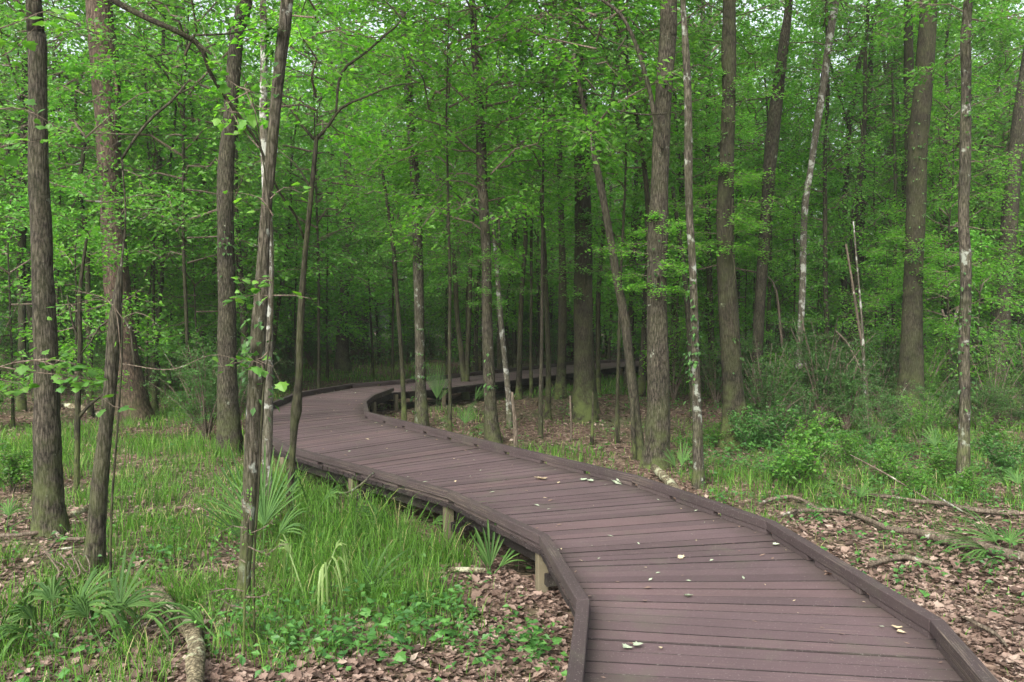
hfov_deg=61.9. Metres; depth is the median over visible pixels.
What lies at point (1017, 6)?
sky
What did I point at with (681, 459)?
palmetto
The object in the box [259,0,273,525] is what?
maple tree
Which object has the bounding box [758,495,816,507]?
fallen branch
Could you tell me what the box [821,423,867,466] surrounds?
shrub
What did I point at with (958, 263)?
young tree
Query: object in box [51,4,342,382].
understory tree
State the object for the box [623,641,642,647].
fallen leaf
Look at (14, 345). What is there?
understory tree
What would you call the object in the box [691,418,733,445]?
shrub
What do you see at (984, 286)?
slim tree
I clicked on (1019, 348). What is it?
shrub
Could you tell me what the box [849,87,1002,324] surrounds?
understory tree
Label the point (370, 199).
understory tree
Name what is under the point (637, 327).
understory tree
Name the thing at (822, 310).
young tree
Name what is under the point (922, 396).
shrub
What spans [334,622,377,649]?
seedling
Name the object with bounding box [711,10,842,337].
canopy tree
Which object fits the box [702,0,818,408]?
tupelo tree
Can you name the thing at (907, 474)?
shrub
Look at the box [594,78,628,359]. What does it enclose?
slim tree
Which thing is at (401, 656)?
seedling
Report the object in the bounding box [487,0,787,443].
understory tree
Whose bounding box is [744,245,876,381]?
young tree
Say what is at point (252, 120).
sapling
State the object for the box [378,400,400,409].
palmetto
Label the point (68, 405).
log
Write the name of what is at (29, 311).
understory tree
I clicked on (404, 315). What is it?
understory tree
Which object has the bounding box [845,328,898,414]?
shrub
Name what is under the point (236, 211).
tree
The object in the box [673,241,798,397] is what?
young tree
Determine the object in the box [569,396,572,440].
dead stem
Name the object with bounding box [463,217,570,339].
young tree
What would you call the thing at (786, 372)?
shrub
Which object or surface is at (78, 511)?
fallen branch
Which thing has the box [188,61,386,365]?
understory tree
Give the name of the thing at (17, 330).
understory tree
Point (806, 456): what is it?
shrub
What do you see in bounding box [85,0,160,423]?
pine tree
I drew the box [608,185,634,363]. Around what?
slim tree
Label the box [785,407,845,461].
shrub
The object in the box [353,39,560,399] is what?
twin sapling
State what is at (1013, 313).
understory tree
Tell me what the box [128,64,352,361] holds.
understory tree
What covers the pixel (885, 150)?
gum tree
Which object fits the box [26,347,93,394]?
shrub
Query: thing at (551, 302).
understory tree
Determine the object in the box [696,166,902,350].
young tree
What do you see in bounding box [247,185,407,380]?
young tree
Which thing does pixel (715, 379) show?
shrub
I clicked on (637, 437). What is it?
leaning tree
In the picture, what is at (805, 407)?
shrub
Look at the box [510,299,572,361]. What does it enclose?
shrub
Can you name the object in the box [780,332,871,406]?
shrub
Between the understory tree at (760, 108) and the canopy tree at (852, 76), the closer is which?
the understory tree at (760, 108)
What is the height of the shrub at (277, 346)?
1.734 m
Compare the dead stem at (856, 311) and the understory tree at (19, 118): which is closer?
the dead stem at (856, 311)
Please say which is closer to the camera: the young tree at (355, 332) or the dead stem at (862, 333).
the dead stem at (862, 333)
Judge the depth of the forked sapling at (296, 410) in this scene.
7.79 m
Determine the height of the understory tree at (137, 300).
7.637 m
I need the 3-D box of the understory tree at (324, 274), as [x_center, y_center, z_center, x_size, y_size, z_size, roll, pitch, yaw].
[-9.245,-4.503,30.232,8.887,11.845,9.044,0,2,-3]
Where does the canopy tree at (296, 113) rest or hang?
on the ground at (432, 516)
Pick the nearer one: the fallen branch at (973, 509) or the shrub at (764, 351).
the fallen branch at (973, 509)
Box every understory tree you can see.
[0,0,218,408]
[0,0,222,401]
[0,0,274,388]
[0,0,321,398]
[0,0,356,419]
[0,2,96,307]
[0,39,129,349]
[0,49,28,278]
[0,105,84,317]
[0,156,93,383]
[1,200,73,369]
[2,89,167,342]
[10,1,259,356]
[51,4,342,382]
[53,157,182,373]
[54,105,175,312]
[59,150,244,370]
[65,44,274,368]
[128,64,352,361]
[135,122,255,360]
[137,0,461,388]
[139,90,328,329]
[155,134,281,362]
[166,43,370,372]
[166,115,333,364]
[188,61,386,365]
[255,119,427,351]
[273,105,396,336]
[279,161,373,354]
[282,161,338,332]
[285,13,507,379]
[304,167,403,342]
[307,135,427,323]
[308,0,599,439]
[311,219,425,363]
[330,156,461,357]
[336,124,553,373]
[357,214,463,345]
[366,125,557,375]
[368,262,406,331]
[378,0,680,437]
[400,140,574,349]
[401,175,480,351]
[405,196,494,353]
[428,104,618,364]
[431,152,557,342]
[437,123,639,359]
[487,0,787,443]
[491,153,608,360]
[520,125,672,359]
[523,0,808,390]
[537,99,739,383]
[569,138,716,352]
[573,175,643,358]
[596,90,780,353]
[620,50,843,334]
[625,173,750,347]
[639,193,798,336]
[640,168,790,327]
[672,21,839,311]
[694,68,902,395]
[696,186,816,355]
[745,47,986,390]
[759,145,881,338]
[791,157,935,338]
[811,0,1023,347]
[812,139,991,346]
[828,165,986,339]
[830,60,1022,338]
[847,51,1023,381]
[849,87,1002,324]
[871,21,1023,286]
[926,87,1023,366]
[928,7,1023,281]
[969,108,1023,329]
[987,219,1023,344]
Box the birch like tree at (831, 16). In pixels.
[703,0,895,411]
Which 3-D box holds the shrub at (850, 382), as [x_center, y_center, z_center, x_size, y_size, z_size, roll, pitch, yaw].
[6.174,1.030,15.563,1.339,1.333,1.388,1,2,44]
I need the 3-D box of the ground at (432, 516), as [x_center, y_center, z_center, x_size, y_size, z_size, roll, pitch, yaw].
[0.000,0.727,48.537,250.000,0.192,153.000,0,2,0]
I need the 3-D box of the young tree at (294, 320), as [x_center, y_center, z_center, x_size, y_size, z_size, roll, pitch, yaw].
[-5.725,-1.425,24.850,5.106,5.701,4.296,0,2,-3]
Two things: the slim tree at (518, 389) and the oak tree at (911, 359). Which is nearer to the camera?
the oak tree at (911, 359)
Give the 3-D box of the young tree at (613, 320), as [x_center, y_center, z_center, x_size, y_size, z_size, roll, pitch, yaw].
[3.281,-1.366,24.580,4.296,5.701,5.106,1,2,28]
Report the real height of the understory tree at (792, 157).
8.162 m
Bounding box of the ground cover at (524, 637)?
[0,369,1023,681]
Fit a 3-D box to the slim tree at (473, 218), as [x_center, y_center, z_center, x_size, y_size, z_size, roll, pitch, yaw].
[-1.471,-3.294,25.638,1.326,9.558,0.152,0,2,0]
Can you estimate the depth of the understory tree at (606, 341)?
42.38 m
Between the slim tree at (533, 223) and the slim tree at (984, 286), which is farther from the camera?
the slim tree at (533, 223)
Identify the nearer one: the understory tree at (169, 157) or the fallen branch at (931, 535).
the fallen branch at (931, 535)
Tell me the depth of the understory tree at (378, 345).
37.31 m
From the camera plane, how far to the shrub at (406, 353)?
36.73 m
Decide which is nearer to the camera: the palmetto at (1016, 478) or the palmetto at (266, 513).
the palmetto at (266, 513)
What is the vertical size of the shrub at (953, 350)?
2.204 m
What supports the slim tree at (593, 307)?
on the ground at (432, 516)
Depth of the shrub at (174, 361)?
27.48 m
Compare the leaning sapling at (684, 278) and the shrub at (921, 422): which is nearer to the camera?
the shrub at (921, 422)
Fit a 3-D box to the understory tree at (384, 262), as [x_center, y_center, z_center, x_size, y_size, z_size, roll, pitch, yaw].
[-3.248,-3.878,24.967,7.280,10.910,6.695,2,2,45]
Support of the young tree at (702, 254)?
on the ground at (432, 516)
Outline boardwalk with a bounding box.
[244,350,998,681]
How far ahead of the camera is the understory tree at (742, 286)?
30.92 m
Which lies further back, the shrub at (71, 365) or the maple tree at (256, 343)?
the shrub at (71, 365)
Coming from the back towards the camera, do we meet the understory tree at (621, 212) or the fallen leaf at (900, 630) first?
the understory tree at (621, 212)
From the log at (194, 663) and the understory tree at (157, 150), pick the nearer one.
the log at (194, 663)
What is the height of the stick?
0.335 m
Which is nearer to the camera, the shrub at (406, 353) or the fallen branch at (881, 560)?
the fallen branch at (881, 560)
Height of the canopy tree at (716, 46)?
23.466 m
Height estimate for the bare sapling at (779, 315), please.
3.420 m
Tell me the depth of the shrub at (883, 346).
22.67 m
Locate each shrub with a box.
[0,288,30,381]
[0,311,17,355]
[0,349,28,411]
[0,436,32,493]
[1,340,29,372]
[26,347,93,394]
[59,292,105,391]
[59,342,104,392]
[72,341,105,402]
[82,349,157,407]
[140,344,248,441]
[160,341,182,377]
[160,365,179,392]
[168,335,217,414]
[200,344,293,417]
[237,330,249,353]
[273,300,325,371]
[273,355,308,381]
[274,336,294,372]
[280,303,335,366]
[394,327,414,363]
[413,315,443,359]
[471,333,512,368]
[496,310,533,354]
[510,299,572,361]
[533,322,573,363]
[620,339,639,360]
[639,298,715,400]
[684,341,750,406]
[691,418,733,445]
[700,330,816,434]
[716,331,795,394]
[718,324,775,379]
[725,404,773,450]
[741,333,770,384]
[742,345,786,374]
[744,381,787,429]
[747,399,804,446]
[753,449,813,483]
[754,344,811,413]
[755,314,891,426]
[770,430,840,489]
[774,320,835,356]
[778,338,823,391]
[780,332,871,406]
[780,342,898,429]
[780,383,850,429]
[784,315,849,365]
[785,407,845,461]
[790,293,849,367]
[814,361,884,428]
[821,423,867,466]
[823,332,884,388]
[841,395,912,451]
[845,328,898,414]
[848,304,900,376]
[859,380,919,436]
[867,326,900,390]
[867,349,892,392]
[870,423,906,482]
[884,457,935,496]
[889,318,974,406]
[890,331,939,365]
[891,355,970,405]
[895,312,1000,409]
[895,388,957,447]
[906,383,976,430]
[908,443,975,480]
[925,369,956,405]
[939,378,1000,419]
[942,383,1012,429]
[947,460,998,499]
[952,300,1022,363]
[957,334,1023,428]
[970,410,1020,456]
[971,430,1023,477]
[979,320,1023,406]
[986,380,1023,429]
[989,313,1023,377]
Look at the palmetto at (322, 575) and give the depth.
5.91 m
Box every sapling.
[0,3,135,416]
[0,71,188,417]
[4,52,206,498]
[46,281,235,588]
[108,0,434,533]
[184,20,322,647]
[291,24,495,420]
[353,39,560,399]
[450,49,629,420]
[452,65,636,397]
[510,0,808,265]
[548,264,785,390]
[565,0,844,397]
[592,330,600,413]
[616,41,761,418]
[668,115,856,381]
[700,19,883,383]
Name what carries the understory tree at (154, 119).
on the ground at (432, 516)
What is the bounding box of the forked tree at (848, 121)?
[748,0,952,370]
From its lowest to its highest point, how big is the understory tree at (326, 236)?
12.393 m
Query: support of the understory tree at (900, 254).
on the ground at (432, 516)
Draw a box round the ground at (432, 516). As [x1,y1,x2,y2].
[0,332,1023,681]
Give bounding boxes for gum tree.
[252,0,491,425]
[680,0,705,489]
[754,0,1013,369]
[768,0,1023,377]
[857,0,1023,487]
[863,0,940,299]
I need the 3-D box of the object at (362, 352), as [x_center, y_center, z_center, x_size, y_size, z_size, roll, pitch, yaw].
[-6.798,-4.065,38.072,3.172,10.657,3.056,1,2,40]
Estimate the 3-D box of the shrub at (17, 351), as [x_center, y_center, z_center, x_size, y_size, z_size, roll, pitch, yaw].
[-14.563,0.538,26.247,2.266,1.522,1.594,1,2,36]
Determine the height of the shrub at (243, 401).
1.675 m
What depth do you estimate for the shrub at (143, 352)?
17.44 m
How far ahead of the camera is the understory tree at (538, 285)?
29.40 m
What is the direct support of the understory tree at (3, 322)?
on the ground at (432, 516)
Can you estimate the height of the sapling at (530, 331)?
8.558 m
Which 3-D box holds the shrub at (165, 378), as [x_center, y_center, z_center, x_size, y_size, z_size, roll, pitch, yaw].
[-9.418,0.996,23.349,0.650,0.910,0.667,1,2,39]
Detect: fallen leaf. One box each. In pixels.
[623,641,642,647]
[892,624,904,632]
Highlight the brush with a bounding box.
[0,262,1020,365]
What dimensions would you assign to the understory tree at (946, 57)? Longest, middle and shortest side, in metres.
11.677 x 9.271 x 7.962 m
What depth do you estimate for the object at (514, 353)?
29.72 m
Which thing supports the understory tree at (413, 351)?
on the ground at (432, 516)
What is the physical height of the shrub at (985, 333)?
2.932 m
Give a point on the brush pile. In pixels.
(53, 560)
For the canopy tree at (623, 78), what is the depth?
44.08 m
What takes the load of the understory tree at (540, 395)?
on the ground at (432, 516)
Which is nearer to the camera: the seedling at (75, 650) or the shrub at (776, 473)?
the seedling at (75, 650)
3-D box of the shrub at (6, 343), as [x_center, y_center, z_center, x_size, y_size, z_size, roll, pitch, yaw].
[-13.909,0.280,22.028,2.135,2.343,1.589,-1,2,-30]
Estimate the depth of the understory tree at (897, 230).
34.23 m
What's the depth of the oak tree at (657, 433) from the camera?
11.39 m
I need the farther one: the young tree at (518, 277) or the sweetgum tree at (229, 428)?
the young tree at (518, 277)
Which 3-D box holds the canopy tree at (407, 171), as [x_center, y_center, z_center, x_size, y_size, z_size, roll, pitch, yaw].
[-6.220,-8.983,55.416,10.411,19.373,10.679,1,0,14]
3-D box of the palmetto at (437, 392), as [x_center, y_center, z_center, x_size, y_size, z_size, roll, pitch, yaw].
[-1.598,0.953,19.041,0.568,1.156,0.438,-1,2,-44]
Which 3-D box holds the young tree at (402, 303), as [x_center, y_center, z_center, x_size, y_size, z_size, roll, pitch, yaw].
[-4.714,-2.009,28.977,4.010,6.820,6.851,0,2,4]
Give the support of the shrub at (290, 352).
on the ground at (432, 516)
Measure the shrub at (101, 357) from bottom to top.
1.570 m
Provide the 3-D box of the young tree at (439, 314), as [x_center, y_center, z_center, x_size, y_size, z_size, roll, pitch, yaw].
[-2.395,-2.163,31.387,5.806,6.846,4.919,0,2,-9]
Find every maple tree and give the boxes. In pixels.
[234,0,292,614]
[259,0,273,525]
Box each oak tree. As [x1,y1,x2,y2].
[17,0,70,539]
[249,0,445,372]
[250,0,456,360]
[581,0,723,469]
[857,0,959,426]
[972,48,1023,400]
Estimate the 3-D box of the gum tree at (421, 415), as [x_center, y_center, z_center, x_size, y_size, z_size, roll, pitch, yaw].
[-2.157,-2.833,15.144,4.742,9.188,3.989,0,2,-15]
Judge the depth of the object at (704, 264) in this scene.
27.17 m
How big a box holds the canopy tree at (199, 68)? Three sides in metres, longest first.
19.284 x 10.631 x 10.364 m
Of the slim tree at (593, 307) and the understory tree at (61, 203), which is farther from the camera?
the slim tree at (593, 307)
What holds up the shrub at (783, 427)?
on the ground at (432, 516)
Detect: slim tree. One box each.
[436,45,461,374]
[450,73,484,367]
[466,69,494,368]
[480,131,489,370]
[491,127,520,367]
[504,55,539,398]
[518,58,545,363]
[591,184,615,344]
[592,86,622,395]
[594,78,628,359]
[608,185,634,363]
[712,80,761,238]
[808,60,837,348]
[837,118,878,387]
[838,118,849,307]
[868,72,897,396]
[890,53,927,229]
[930,108,942,341]
[969,90,998,376]
[977,119,997,324]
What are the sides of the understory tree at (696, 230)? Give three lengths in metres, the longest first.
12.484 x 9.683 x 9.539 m
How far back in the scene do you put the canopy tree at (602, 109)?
45.48 m
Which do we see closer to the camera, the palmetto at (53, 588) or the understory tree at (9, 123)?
the palmetto at (53, 588)
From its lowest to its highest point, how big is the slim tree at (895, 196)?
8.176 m
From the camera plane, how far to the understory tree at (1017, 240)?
31.96 m
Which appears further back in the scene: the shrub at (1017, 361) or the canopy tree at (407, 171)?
the canopy tree at (407, 171)
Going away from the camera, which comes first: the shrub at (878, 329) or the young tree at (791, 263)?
the young tree at (791, 263)
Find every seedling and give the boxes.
[15,667,69,681]
[38,644,84,655]
[193,482,296,656]
[263,658,296,674]
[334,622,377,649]
[359,597,398,621]
[364,632,414,661]
[411,618,456,643]
[501,554,530,570]
[524,627,562,655]
[837,528,866,534]
[903,589,929,598]
[922,566,947,579]
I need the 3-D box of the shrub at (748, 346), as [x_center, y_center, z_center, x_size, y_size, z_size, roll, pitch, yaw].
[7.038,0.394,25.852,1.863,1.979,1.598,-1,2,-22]
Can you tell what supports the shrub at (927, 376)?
on the ground at (432, 516)
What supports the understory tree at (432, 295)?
on the ground at (432, 516)
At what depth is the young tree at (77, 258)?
24.43 m
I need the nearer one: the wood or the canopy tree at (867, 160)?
the canopy tree at (867, 160)
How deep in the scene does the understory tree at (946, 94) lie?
18.81 m
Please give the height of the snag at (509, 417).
4.201 m
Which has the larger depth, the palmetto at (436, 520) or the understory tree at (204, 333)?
the understory tree at (204, 333)
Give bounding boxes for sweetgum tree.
[0,0,172,411]
[214,0,252,455]
[440,0,714,399]
[529,0,624,423]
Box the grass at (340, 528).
[0,352,1023,681]
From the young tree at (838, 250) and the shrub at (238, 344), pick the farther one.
the shrub at (238, 344)
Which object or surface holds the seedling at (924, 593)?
on the ground at (432, 516)
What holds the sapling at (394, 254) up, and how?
on the ground at (432, 516)
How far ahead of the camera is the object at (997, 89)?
26.84 m
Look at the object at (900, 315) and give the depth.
31.16 m
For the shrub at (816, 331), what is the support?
on the ground at (432, 516)
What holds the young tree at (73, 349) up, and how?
on the ground at (432, 516)
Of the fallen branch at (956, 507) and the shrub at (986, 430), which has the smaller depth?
the fallen branch at (956, 507)
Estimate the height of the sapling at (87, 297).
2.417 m
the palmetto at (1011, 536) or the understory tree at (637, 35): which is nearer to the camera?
the palmetto at (1011, 536)
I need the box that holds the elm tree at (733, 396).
[644,0,804,449]
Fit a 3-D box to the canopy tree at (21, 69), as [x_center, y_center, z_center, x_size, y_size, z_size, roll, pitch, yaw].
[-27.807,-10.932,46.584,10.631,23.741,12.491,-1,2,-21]
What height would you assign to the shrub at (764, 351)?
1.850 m
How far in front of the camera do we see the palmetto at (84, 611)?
5.40 m
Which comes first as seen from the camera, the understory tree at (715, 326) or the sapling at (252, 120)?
the sapling at (252, 120)
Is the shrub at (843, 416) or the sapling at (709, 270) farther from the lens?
the sapling at (709, 270)
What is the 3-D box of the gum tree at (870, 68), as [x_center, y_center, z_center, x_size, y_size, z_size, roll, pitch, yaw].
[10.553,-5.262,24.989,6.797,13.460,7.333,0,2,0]
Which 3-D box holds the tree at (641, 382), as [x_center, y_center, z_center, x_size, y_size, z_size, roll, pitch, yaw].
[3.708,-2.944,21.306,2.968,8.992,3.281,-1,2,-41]
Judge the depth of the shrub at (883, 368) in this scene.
23.23 m
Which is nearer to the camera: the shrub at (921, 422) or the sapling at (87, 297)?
the sapling at (87, 297)
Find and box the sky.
[0,0,1023,331]
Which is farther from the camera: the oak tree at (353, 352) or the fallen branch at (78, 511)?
the oak tree at (353, 352)
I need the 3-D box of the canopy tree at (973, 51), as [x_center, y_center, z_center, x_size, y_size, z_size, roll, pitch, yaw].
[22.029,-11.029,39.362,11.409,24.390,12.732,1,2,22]
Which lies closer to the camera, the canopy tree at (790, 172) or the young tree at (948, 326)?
the young tree at (948, 326)
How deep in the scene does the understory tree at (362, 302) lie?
34.88 m
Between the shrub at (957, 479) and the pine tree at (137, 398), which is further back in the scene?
the pine tree at (137, 398)
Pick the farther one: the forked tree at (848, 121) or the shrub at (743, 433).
the forked tree at (848, 121)
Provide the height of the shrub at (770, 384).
1.955 m
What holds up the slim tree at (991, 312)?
on the ground at (432, 516)
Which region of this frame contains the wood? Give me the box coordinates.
[7,0,1023,345]
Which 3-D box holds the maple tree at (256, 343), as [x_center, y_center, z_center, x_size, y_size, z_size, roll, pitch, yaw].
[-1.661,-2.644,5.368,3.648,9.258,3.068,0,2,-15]
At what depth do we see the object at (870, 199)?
26.13 m
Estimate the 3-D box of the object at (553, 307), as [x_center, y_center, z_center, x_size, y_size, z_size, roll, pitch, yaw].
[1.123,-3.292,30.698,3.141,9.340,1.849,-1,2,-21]
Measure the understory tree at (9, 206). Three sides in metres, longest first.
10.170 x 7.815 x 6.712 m
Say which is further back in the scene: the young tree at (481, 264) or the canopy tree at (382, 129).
the canopy tree at (382, 129)
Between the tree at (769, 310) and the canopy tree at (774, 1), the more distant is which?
the canopy tree at (774, 1)
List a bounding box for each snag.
[79,77,211,577]
[491,212,512,429]
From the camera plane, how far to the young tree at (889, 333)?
19.21 m
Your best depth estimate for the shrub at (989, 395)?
14.98 m
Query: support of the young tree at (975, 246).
on the ground at (432, 516)
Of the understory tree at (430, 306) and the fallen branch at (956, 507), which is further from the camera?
the understory tree at (430, 306)
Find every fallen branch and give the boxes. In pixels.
[0,530,85,568]
[67,496,135,518]
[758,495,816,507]
[774,497,1023,562]
[793,454,1019,515]
[868,554,939,566]
[933,493,985,521]
[961,616,1007,646]
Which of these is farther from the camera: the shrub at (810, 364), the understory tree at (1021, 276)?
the understory tree at (1021, 276)
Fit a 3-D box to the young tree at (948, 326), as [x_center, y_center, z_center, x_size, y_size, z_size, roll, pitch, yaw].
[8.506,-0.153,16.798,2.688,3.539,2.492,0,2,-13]
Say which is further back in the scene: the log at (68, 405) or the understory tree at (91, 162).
the understory tree at (91, 162)
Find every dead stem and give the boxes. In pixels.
[511,392,517,446]
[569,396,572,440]
[590,392,593,444]
[836,244,869,417]
[853,221,866,425]
[936,306,958,408]
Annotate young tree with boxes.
[0,172,101,347]
[0,189,145,426]
[0,223,176,444]
[53,205,196,339]
[59,182,252,389]
[85,187,256,398]
[114,216,296,404]
[136,187,316,386]
[187,185,343,350]
[241,194,398,384]
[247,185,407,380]
[309,183,435,377]
[373,191,521,336]
[424,173,572,330]
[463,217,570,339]
[516,191,622,361]
[518,197,669,333]
[548,188,704,358]
[607,228,717,400]
[667,212,799,349]
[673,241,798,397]
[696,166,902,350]
[706,255,838,392]
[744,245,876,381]
[784,237,900,350]
[813,247,942,391]
[823,201,1019,359]
[848,181,1022,339]
[855,246,1023,417]
[878,228,1023,410]
[928,205,1023,388]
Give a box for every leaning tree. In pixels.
[465,0,708,459]
[871,0,1023,354]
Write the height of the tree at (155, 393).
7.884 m
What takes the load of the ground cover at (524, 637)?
on the ground at (432, 516)
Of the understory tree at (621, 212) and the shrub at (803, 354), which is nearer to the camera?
the shrub at (803, 354)
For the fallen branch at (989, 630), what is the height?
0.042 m
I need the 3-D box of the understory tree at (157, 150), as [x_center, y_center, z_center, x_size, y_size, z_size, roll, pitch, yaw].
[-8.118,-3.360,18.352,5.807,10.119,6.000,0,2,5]
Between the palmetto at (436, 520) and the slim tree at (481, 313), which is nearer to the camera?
the palmetto at (436, 520)
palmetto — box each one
[0,497,31,528]
[0,565,150,660]
[29,547,202,655]
[152,602,307,653]
[195,441,310,561]
[261,476,353,544]
[266,534,357,618]
[348,499,465,537]
[357,542,467,630]
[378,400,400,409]
[426,358,447,409]
[434,401,483,436]
[470,519,525,573]
[472,385,483,410]
[662,439,691,472]
[811,477,883,506]
[890,423,974,459]
[916,505,1023,568]
[974,466,1023,509]
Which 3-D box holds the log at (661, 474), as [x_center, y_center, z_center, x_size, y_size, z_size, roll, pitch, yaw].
[1.880,1.683,10.107,0.115,0.160,1.789,0,2,-3]
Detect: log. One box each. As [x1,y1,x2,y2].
[61,402,98,414]
[148,583,205,681]
[448,567,485,573]
[650,464,679,488]
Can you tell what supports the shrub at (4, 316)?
on the ground at (432, 516)
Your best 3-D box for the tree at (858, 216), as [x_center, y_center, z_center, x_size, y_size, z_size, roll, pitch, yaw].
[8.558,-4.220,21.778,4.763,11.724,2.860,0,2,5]
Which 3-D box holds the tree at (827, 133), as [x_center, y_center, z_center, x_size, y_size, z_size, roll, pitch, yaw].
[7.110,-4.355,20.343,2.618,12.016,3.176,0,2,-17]
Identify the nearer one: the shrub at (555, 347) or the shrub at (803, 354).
the shrub at (803, 354)
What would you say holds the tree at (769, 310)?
on the ground at (432, 516)
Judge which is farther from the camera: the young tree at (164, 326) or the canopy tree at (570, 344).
the canopy tree at (570, 344)
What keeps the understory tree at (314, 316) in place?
on the ground at (432, 516)
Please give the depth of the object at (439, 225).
39.83 m
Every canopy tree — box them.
[0,0,90,352]
[68,0,228,347]
[68,1,258,357]
[177,35,309,158]
[242,63,359,346]
[267,0,399,341]
[271,11,389,342]
[326,56,421,343]
[363,78,440,346]
[370,0,538,353]
[419,0,651,361]
[419,49,526,238]
[426,0,601,263]
[526,51,633,250]
[542,0,718,338]
[594,0,814,350]
[610,0,809,191]
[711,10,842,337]
[712,0,943,347]
[739,76,805,340]
[799,1,960,312]
[801,88,903,339]
[817,0,1015,242]
[836,0,1023,218]
[876,0,1023,357]
[942,2,1023,231]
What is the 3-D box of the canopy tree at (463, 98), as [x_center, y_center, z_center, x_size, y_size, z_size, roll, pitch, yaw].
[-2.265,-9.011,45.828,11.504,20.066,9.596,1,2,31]
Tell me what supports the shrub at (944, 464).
on the ground at (432, 516)
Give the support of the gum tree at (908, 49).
on the ground at (432, 516)
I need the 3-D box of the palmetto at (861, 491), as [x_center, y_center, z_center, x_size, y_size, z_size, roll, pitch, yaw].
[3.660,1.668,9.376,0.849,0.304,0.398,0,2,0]
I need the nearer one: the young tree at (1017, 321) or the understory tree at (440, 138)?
the understory tree at (440, 138)
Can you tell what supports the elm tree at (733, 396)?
on the ground at (432, 516)
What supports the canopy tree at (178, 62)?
on the ground at (432, 516)
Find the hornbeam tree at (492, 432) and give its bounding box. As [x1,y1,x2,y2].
[290,0,677,443]
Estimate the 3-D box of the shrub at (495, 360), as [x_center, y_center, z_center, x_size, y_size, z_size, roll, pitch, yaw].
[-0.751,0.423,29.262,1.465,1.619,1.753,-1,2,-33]
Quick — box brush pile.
[34,545,96,582]
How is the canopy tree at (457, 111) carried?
on the ground at (432, 516)
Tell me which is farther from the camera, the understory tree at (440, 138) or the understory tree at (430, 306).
the understory tree at (430, 306)
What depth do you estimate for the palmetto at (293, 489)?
7.80 m
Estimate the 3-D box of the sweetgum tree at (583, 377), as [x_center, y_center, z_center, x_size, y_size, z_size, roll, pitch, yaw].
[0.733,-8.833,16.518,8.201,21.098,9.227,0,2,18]
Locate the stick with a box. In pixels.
[335,472,373,493]
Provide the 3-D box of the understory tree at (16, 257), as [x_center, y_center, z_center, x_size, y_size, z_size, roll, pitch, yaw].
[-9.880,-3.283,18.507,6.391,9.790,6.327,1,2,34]
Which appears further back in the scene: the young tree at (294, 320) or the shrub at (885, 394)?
the young tree at (294, 320)
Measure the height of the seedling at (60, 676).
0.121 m
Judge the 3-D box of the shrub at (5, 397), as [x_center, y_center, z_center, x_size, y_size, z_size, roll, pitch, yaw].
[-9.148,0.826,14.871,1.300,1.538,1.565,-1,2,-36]
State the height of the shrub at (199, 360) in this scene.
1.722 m
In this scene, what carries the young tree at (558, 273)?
on the ground at (432, 516)
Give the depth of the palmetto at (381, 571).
5.99 m
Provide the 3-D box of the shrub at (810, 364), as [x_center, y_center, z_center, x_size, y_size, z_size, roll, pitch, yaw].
[5.532,0.584,15.624,2.218,2.195,2.387,0,2,-12]
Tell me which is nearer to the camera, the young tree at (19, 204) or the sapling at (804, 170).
the young tree at (19, 204)
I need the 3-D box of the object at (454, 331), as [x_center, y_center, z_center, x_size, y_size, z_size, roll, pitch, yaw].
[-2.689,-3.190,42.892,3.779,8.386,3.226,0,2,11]
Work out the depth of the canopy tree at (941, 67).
42.15 m
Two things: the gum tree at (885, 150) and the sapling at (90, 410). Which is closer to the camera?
the sapling at (90, 410)
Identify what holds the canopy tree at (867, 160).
on the ground at (432, 516)
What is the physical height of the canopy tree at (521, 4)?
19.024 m

